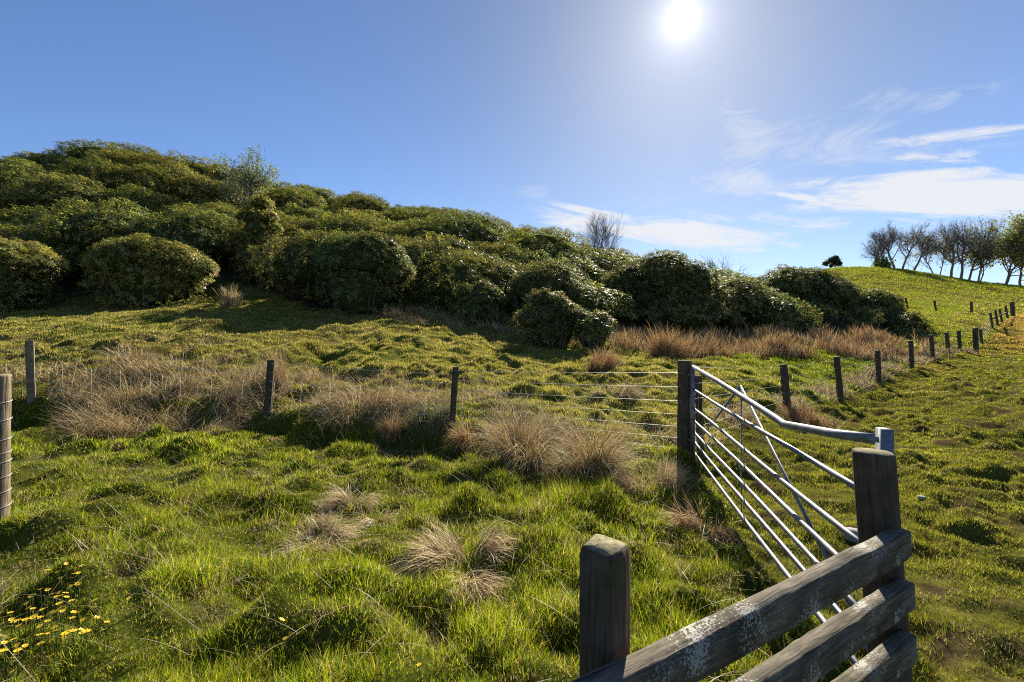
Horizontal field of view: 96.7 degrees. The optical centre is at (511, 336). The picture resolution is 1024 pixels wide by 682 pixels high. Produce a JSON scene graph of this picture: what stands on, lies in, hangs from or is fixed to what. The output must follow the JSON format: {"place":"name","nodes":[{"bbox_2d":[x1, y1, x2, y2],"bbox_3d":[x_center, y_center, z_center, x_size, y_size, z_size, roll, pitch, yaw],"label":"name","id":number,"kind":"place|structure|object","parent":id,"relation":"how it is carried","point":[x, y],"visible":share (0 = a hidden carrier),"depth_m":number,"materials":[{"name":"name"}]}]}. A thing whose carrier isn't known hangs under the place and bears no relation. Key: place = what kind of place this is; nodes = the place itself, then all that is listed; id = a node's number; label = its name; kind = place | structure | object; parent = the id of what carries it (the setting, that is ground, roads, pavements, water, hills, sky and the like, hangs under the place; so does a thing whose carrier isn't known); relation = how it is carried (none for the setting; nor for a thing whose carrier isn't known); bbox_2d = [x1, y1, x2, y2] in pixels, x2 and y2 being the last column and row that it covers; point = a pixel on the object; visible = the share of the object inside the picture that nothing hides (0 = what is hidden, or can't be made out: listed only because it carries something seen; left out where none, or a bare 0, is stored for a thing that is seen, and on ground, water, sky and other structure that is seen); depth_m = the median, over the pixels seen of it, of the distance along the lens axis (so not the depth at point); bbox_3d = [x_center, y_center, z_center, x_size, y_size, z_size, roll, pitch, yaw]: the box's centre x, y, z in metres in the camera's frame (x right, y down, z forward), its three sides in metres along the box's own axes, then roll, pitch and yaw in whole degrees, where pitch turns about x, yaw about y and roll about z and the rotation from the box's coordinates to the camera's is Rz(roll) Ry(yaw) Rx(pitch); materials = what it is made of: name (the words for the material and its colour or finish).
{"place":"outdoors","nodes":[
{"label":"outdoors","id":0,"kind":"place"},
{"bbox_2d":[0,258,1023,681],"bbox_3d":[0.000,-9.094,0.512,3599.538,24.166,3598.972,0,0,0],"label":"ground","id":1,"kind":"structure","parent":0,"point":[736,582],"depth_m":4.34,"materials":[{"name":"green plant"}]},
{"bbox_2d":[0,648,6,678],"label":"yellow flower","id":2,"kind":"object","parent":1,"relation":"on","point":[4,660],"visible":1,"depth_m":2.12,"materials":[{"name":"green plant"}]},
{"bbox_2d":[1,649,7,679],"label":"yellow flower","id":3,"kind":"object","parent":1,"relation":"on","point":[5,650],"visible":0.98,"depth_m":2.11,"materials":[{"name":"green plant"}]},
{"bbox_2d":[0,374,12,520],"bbox_3d":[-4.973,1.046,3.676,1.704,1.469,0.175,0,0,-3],"label":"fence post","id":4,"kind":"object","parent":1,"relation":"on","point":[5,438],"visible":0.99,"depth_m":3.71,"materials":[{"name":"brown wood"}]},
{"bbox_2d":[0,571,32,637],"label":"grass tussock","id":5,"kind":"object","parent":1,"relation":"on","point":[9,595],"depth_m":2.61,"materials":[{"name":"green plant"}]},
{"bbox_2d":[14,618,21,645],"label":"yellow flower","id":6,"kind":"object","parent":1,"relation":"on","point":[18,627],"visible":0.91,"depth_m":2.28,"materials":[{"name":"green plant"}]},
{"bbox_2d":[13,647,23,675],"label":"yellow flower","id":7,"kind":"object","parent":1,"relation":"on","point":[19,649],"visible":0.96,"depth_m":2.12,"materials":[{"name":"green plant"}]},
{"bbox_2d":[21,617,28,642],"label":"yellow flower","id":8,"kind":"object","parent":1,"relation":"on","point":[27,618],"visible":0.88,"depth_m":2.28,"materials":[{"name":"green plant"}]},
{"bbox_2d":[22,643,28,668],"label":"yellow flower","id":9,"kind":"object","parent":1,"relation":"on","point":[24,645],"visible":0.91,"depth_m":2.18,"materials":[{"name":"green plant"}]},
{"bbox_2d":[29,613,38,645],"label":"yellow flower","id":10,"kind":"object","parent":1,"relation":"on","point":[35,615],"visible":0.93,"depth_m":2.28,"materials":[{"name":"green plant"}]},
{"bbox_2d":[0,235,69,311],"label":"rhododendron bush","id":11,"kind":"object","parent":1,"relation":"on","point":[27,269],"visible":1,"depth_m":19.50,"materials":[{"name":"green plant"}]},
{"bbox_2d":[37,623,44,654],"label":"yellow flower","id":12,"kind":"object","parent":1,"relation":"on","point":[41,624],"visible":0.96,"depth_m":2.25,"materials":[{"name":"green plant"}]},
{"bbox_2d":[39,640,43,673],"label":"yellow flower","id":13,"kind":"object","parent":1,"relation":"on","point":[42,655],"visible":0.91,"depth_m":2.15,"materials":[{"name":"green plant"}]},
{"bbox_2d":[46,610,54,637],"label":"yellow flower","id":14,"kind":"object","parent":1,"relation":"on","point":[49,614],"visible":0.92,"depth_m":2.32,"materials":[{"name":"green plant"}]},
{"bbox_2d":[47,652,55,681],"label":"yellow flower","id":15,"kind":"object","parent":1,"relation":"on","point":[54,665],"visible":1,"depth_m":2.07,"materials":[{"name":"green plant"}]},
{"bbox_2d":[59,609,65,630],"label":"yellow flower","id":16,"kind":"object","parent":1,"relation":"on","point":[62,610],"visible":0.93,"depth_m":2.35,"materials":[{"name":"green plant"}]},
{"bbox_2d":[61,631,69,663],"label":"yellow flower","id":17,"kind":"object","parent":1,"relation":"on","point":[64,633],"visible":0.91,"depth_m":2.15,"materials":[{"name":"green plant"}]},
{"bbox_2d":[66,584,73,595],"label":"yellow flower","id":18,"kind":"object","parent":1,"relation":"on","point":[69,586],"visible":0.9,"depth_m":2.58,"materials":[{"name":"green plant"}]},
{"bbox_2d":[70,629,77,661],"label":"yellow flower","id":19,"kind":"object","parent":1,"relation":"on","point":[72,630],"visible":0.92,"depth_m":2.15,"materials":[{"name":"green plant"}]},
{"bbox_2d":[74,581,81,601],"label":"yellow flower","id":20,"kind":"object","parent":1,"relation":"on","point":[78,583],"visible":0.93,"depth_m":2.60,"materials":[{"name":"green plant"}]},
{"bbox_2d":[79,627,83,658],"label":"yellow flower","id":21,"kind":"object","parent":1,"relation":"on","point":[80,628],"visible":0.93,"depth_m":2.16,"materials":[{"name":"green plant"}]},
{"bbox_2d":[40,379,124,431],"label":"grass tussock","id":22,"kind":"object","parent":1,"relation":"on","point":[98,395],"depth_m":8.37,"materials":[{"name":"beige plant"}]},
{"bbox_2d":[79,630,85,655],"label":"yellow flower","id":23,"kind":"object","parent":1,"relation":"on","point":[83,639],"visible":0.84,"depth_m":2.17,"materials":[{"name":"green plant"}]},
{"bbox_2d":[83,628,90,662],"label":"yellow flower","id":24,"kind":"object","parent":1,"relation":"on","point":[87,630],"visible":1,"depth_m":2.15,"materials":[{"name":"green plant"}]},
{"bbox_2d":[102,629,104,659],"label":"yellow flower","id":25,"kind":"object","parent":1,"relation":"on","point":[104,643],"visible":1,"depth_m":2.17,"materials":[{"name":"green plant"}]},
{"bbox_2d":[33,366,228,442],"bbox_3d":[-6.312,1.131,7.875,2.894,1.218,2.802,0,0,-33],"label":"grass tussock","id":26,"kind":"object","parent":1,"relation":"on","point":[107,420],"depth_m":7.70,"materials":[{"name":"beige plant"}]},
{"bbox_2d":[75,232,219,308],"bbox_3d":[-16.939,-3.013,21.522,5.449,3.714,5.088,0,0,-30],"label":"rhododendron bush","id":27,"kind":"object","parent":1,"relation":"on","point":[144,272],"visible":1,"depth_m":20.21,"materials":[{"name":"green plant"}]},
{"bbox_2d":[145,595,150,620],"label":"yellow flower","id":28,"kind":"object","parent":1,"relation":"on","point":[147,597],"visible":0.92,"depth_m":2.44,"materials":[{"name":"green plant"}]},
{"bbox_2d":[140,380,262,435],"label":"grass tussock","id":29,"kind":"object","parent":1,"relation":"on","point":[232,402],"depth_m":7.83,"materials":[{"name":"brown plant"}]},
{"bbox_2d":[215,283,243,305],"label":"grass tussock","id":30,"kind":"object","parent":1,"relation":"on","point":[232,298],"depth_m":20.56,"materials":[{"name":"beige plant"}]},
{"bbox_2d":[212,142,286,205],"bbox_3d":[-23.483,-13.410,40.657,5.322,6.772,5.932,0,0,22],"label":"birch sapling","id":31,"kind":"object","parent":1,"relation":"on","point":[247,186],"visible":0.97,"depth_m":39.68,"materials":[{"name":"green plant"}]},
{"bbox_2d":[231,186,284,283],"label":"rhododendron bush","id":32,"kind":"object","parent":1,"relation":"on","point":[259,228],"visible":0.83,"depth_m":25.69,"materials":[{"name":"green plant"}]},
{"bbox_2d":[250,342,292,395],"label":"grass tussock","id":33,"kind":"object","parent":1,"relation":"on","point":[278,368],"depth_m":8.90,"materials":[{"name":"beige plant"}]},
{"bbox_2d":[279,617,285,643],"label":"yellow flower","id":34,"kind":"object","parent":1,"relation":"on","point":[281,619],"visible":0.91,"depth_m":2.28,"materials":[{"name":"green plant"}]},
{"bbox_2d":[268,505,363,562],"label":"grass tussock","id":35,"kind":"object","parent":1,"relation":"on","point":[345,532],"depth_m":3.53,"materials":[{"name":"beige plant"}]},
{"bbox_2d":[290,365,348,384],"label":"grass tussock","id":36,"kind":"object","parent":1,"relation":"on","point":[312,378],"depth_m":9.96,"materials":[{"name":"beige plant"}]},
{"bbox_2d":[0,340,681,448],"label":"wire fence","id":37,"kind":"object","parent":1,"relation":"on","point":[30,371],"visible":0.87,"depth_m":7.94,"materials":[{"name":"brown wood"}]},
{"bbox_2d":[312,476,393,516],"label":"grass tussock","id":38,"kind":"object","parent":1,"relation":"on","point":[346,498],"depth_m":4.36,"materials":[{"name":"beige plant"}]},
{"bbox_2d":[299,373,421,443],"bbox_3d":[-2.582,1.169,7.817,2.195,1.169,2.449,0,0,-39],"label":"grass tussock","id":39,"kind":"object","parent":1,"relation":"on","point":[375,408],"depth_m":7.62,"materials":[{"name":"beige plant"}]},
{"bbox_2d":[306,230,417,317],"bbox_3d":[-6.485,-2.708,20.088,4.914,4.015,4.065,0,0,0],"label":"rhododendron bush","id":40,"kind":"object","parent":1,"relation":"on","point":[367,273],"visible":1,"depth_m":19.16,"materials":[{"name":"green plant"}]},
{"bbox_2d":[350,506,404,529],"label":"grass tussock","id":41,"kind":"object","parent":1,"relation":"on","point":[367,520],"depth_m":3.92,"materials":[{"name":"beige plant"}]},
{"bbox_2d":[372,406,416,444],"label":"grass tussock","id":42,"kind":"object","parent":1,"relation":"on","point":[391,431],"depth_m":6.97,"materials":[{"name":"beige plant"}]},
{"bbox_2d":[385,544,441,577],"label":"grass tussock","id":43,"kind":"object","parent":1,"relation":"on","point":[396,567],"depth_m":3.12,"materials":[{"name":"plant"}]},
{"bbox_2d":[395,396,459,445],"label":"grass tussock","id":44,"kind":"object","parent":1,"relation":"on","point":[438,419],"depth_m":6.90,"materials":[{"name":"beige plant"}]},
{"bbox_2d":[382,515,525,613],"bbox_3d":[-0.402,1.471,3.081,1.068,0.358,0.969,0,0,0],"label":"grass tussock","id":45,"kind":"object","parent":1,"relation":"on","point":[439,555],"depth_m":3.10,"materials":[{"name":"beige plant"}]},
{"bbox_2d":[440,418,495,462],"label":"grass tussock","id":46,"kind":"object","parent":1,"relation":"on","point":[463,438],"depth_m":6.36,"materials":[{"name":"beige plant"}]},
{"bbox_2d":[0,138,940,342],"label":"rhododendron thicket","id":47,"kind":"object","parent":1,"relation":"on","point":[71,204],"visible":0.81,"depth_m":26.71,"materials":[{"name":"green plant"}]},
{"bbox_2d":[450,279,510,324],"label":"rhododendron bush","id":48,"kind":"object","parent":1,"relation":"on","point":[482,297],"visible":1,"depth_m":18.67,"materials":[{"name":"green plant"}]},
{"bbox_2d":[0,301,977,450],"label":"dry grass","id":49,"kind":"structure","parent":1,"relation":"on","point":[144,361],"depth_m":9.36,"materials":[{"name":"beige plant"}]},
{"bbox_2d":[0,266,1023,452],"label":"rough grass","id":50,"kind":"structure","parent":1,"relation":"on","point":[551,388],"depth_m":12.63,"materials":[{"name":"green plant"}]},
{"bbox_2d":[457,391,589,487],"bbox_3d":[0.148,1.134,5.498,1.982,1.136,1.923,0,0,0],"label":"grass tussock","id":51,"kind":"object","parent":1,"relation":"on","point":[511,443],"depth_m":5.40,"materials":[{"name":"beige plant"}]},
{"bbox_2d":[505,259,594,316],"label":"rhododendron bush","id":52,"kind":"object","parent":1,"relation":"on","point":[547,275],"visible":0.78,"depth_m":19.60,"materials":[{"name":"green plant"}]},
{"bbox_2d":[511,287,589,349],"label":"rhododendron bush","id":53,"kind":"object","parent":1,"relation":"on","point":[549,322],"visible":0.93,"depth_m":15.04,"materials":[{"name":"green plant"}]},
{"bbox_2d":[522,403,588,450],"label":"grass tussock","id":54,"kind":"object","parent":1,"relation":"on","point":[551,426],"depth_m":6.36,"materials":[{"name":"beige plant"}]},
{"bbox_2d":[570,308,618,349],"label":"rhododendron bush","id":55,"kind":"object","parent":1,"relation":"on","point":[595,329],"visible":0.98,"depth_m":14.64,"materials":[{"name":"green plant"}]},
{"bbox_2d":[539,388,662,485],"bbox_3d":[1.010,1.097,5.247,1.748,1.195,1.908,0,0,0],"label":"grass tussock","id":56,"kind":"object","parent":1,"relation":"on","point":[596,459],"depth_m":5.15,"materials":[{"name":"beige plant"}]},
{"bbox_2d":[579,209,623,257],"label":"bare shrub","id":57,"kind":"object","parent":1,"relation":"on","point":[595,232],"visible":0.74,"depth_m":39.12,"materials":[{"name":"grey plant"}]},
{"bbox_2d":[572,342,633,372],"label":"grass tussock","id":58,"kind":"object","parent":1,"relation":"on","point":[602,360],"depth_m":11.07,"materials":[{"name":"brown plant"}]},
{"bbox_2d":[586,378,649,401],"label":"grass tussock","id":59,"kind":"object","parent":1,"relation":"on","point":[627,389],"depth_m":8.53,"materials":[{"name":"beige plant"}]},
{"bbox_2d":[600,448,701,503],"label":"grass tussock","id":60,"kind":"object","parent":1,"relation":"on","point":[667,474],"depth_m":4.87,"materials":[{"name":"beige plant"}]},
{"bbox_2d":[597,248,723,319],"bbox_3d":[7.543,-2.346,23.457,6.116,4.256,4.936,0,0,36],"label":"rhododendron bush","id":61,"kind":"object","parent":1,"relation":"on","point":[662,268],"visible":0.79,"depth_m":21.98,"materials":[{"name":"green plant"}]},
{"bbox_2d":[629,319,704,358],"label":"grass tussock","id":62,"kind":"object","parent":1,"relation":"on","point":[660,345],"depth_m":14.07,"materials":[{"name":"brown plant"}]},
{"bbox_2d":[677,360,691,453],"bbox_3d":[2.269,1.090,6.001,0.177,1.544,0.174,0,0,0],"label":"gate post","id":63,"kind":"object","parent":1,"relation":"on","point":[684,403],"visible":0.78,"depth_m":5.93,"materials":[{"name":"brown wood"}]},
{"bbox_2d":[688,365,893,664],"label":"field gate","id":64,"kind":"structure","parent":63,"relation":"attached to","point":[881,438],"depth_m":2.96,"materials":[{"name":"metal"}]},
{"bbox_2d":[695,376,702,433],"bbox_3d":[2.836,1.188,6.899,0.107,1.179,0.104,-1,0,0],"label":"strut post","id":65,"kind":"object","parent":64,"relation":"attached to","point":[698,400],"visible":0.62,"depth_m":6.86,"materials":[{"name":"brown wood"}]},
{"bbox_2d":[844,527,857,542],"bbox_3d":[2.726,1.583,3.616,0.153,0.103,0.099,0,0,40],"label":"gate latch","id":66,"kind":"object","parent":64,"relation":"attached to","point":[853,530],"visible":0.32,"depth_m":3.61,"materials":[{"name":"silver metal"}]},
{"bbox_2d":[654,490,756,554],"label":"grass tussock","id":67,"kind":"object","parent":1,"relation":"on","point":[717,535],"depth_m":3.82,"materials":[{"name":"brown plant"}]},
{"bbox_2d":[700,251,758,275],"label":"twiggy shrub","id":68,"kind":"object","parent":1,"relation":"on","point":[725,266],"visible":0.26,"depth_m":37.98,"materials":[{"name":"green plant"}]},
{"bbox_2d":[571,448,917,681],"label":"timber fence","id":69,"kind":"object","parent":1,"relation":"on","point":[875,618],"visible":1,"depth_m":1.27,"materials":[{"name":"brown wood"}]},
{"bbox_2d":[714,274,794,325],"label":"rhododendron bush","id":70,"kind":"object","parent":1,"relation":"on","point":[759,295],"visible":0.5,"depth_m":22.38,"materials":[{"name":"green plant"}]},
{"bbox_2d":[607,319,929,361],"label":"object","id":71,"kind":"object","parent":1,"relation":"on","point":[865,342],"visible":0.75,"depth_m":17.34,"materials":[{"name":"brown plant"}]},
{"bbox_2d":[774,397,846,428],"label":"grass tussock","id":72,"kind":"object","parent":1,"relation":"on","point":[803,413],"depth_m":8.54,"materials":[{"name":"beige plant"}]},
{"bbox_2d":[755,263,870,312],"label":"rhododendron bush","id":73,"kind":"object","parent":1,"relation":"on","point":[838,292],"visible":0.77,"depth_m":27.39,"materials":[{"name":"green plant"}]},
{"bbox_2d":[822,254,842,267],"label":"pine tree","id":74,"kind":"object","parent":1,"relation":"on","point":[835,260],"visible":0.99,"depth_m":109.81,"materials":[{"name":"green plant"}]},
{"bbox_2d":[695,301,1015,439],"bbox_3d":[23.695,-0.630,23.646,55.521,5.026,0.648,0,0,-39],"label":"wire fence","id":75,"kind":"object","parent":1,"relation":"on","point":[977,334],"visible":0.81,"depth_m":13.57,"materials":[{"name":"brown wood"}]},
{"bbox_2d":[698,311,1023,681],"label":"pasture grass","id":76,"kind":"structure","parent":1,"relation":"on","point":[928,491],"depth_m":4.98,"materials":[{"name":"green plant"}]},
{"bbox_2d":[842,288,907,310],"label":"rhododendron bush","id":77,"kind":"object","parent":1,"relation":"on","point":[899,300],"visible":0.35,"depth_m":27.93,"materials":[{"name":"green plant"}]},
{"bbox_2d":[870,255,895,267],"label":"green shrub","id":78,"kind":"object","parent":1,"relation":"on","point":[885,263],"visible":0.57,"depth_m":92.19,"materials":[{"name":"green plant"}]},
{"bbox_2d":[871,307,916,328],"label":"rhododendron bush","id":79,"kind":"object","parent":1,"relation":"on","point":[890,315],"visible":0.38,"depth_m":26.49,"materials":[{"name":"green plant"}]},
{"bbox_2d":[860,218,953,270],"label":"beech tree","id":80,"kind":"object","parent":1,"relation":"on","point":[883,244],"visible":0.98,"depth_m":93.18,"materials":[{"name":"grey plant"}]},
{"bbox_2d":[906,231,961,274],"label":"beech tree","id":81,"kind":"object","parent":1,"relation":"on","point":[945,254],"visible":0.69,"depth_m":93.19,"materials":[{"name":"brown plant"}]},
{"bbox_2d":[905,298,1002,311],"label":"wire fence","id":82,"kind":"object","parent":1,"relation":"on","point":[971,306],"visible":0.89,"depth_m":46.43,"materials":[{"name":"brown metal"}]},
{"bbox_2d":[929,219,995,277],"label":"beech tree","id":83,"kind":"object","parent":1,"relation":"on","point":[955,240],"visible":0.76,"depth_m":91.89,"materials":[{"name":"brown plant"}]},
{"bbox_2d":[935,215,1023,280],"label":"beech tree","id":84,"kind":"object","parent":1,"relation":"on","point":[987,257],"visible":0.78,"depth_m":89.22,"materials":[{"name":"green plant"}]},
{"bbox_2d":[948,214,1023,279],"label":"beech tree","id":85,"kind":"object","parent":1,"relation":"on","point":[970,274],"visible":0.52,"depth_m":90.32,"materials":[{"name":"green plant"}]},
{"bbox_2d":[986,211,1023,283],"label":"beech tree","id":86,"kind":"object","parent":1,"relation":"on","point":[1014,257],"visible":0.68,"depth_m":88.26,"materials":[{"name":"green plant"}]},
{"bbox_2d":[998,210,1023,284],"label":"beech tree","id":87,"kind":"object","parent":1,"relation":"on","point":[1021,269],"visible":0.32,"depth_m":88.87,"materials":[{"name":"green plant"}]},
{"bbox_2d":[0,0,1023,284],"label":"sky","id":88,"kind":"structure","parent":0,"point":[763,134],"materials":[{"name":"blue"}]}
]}

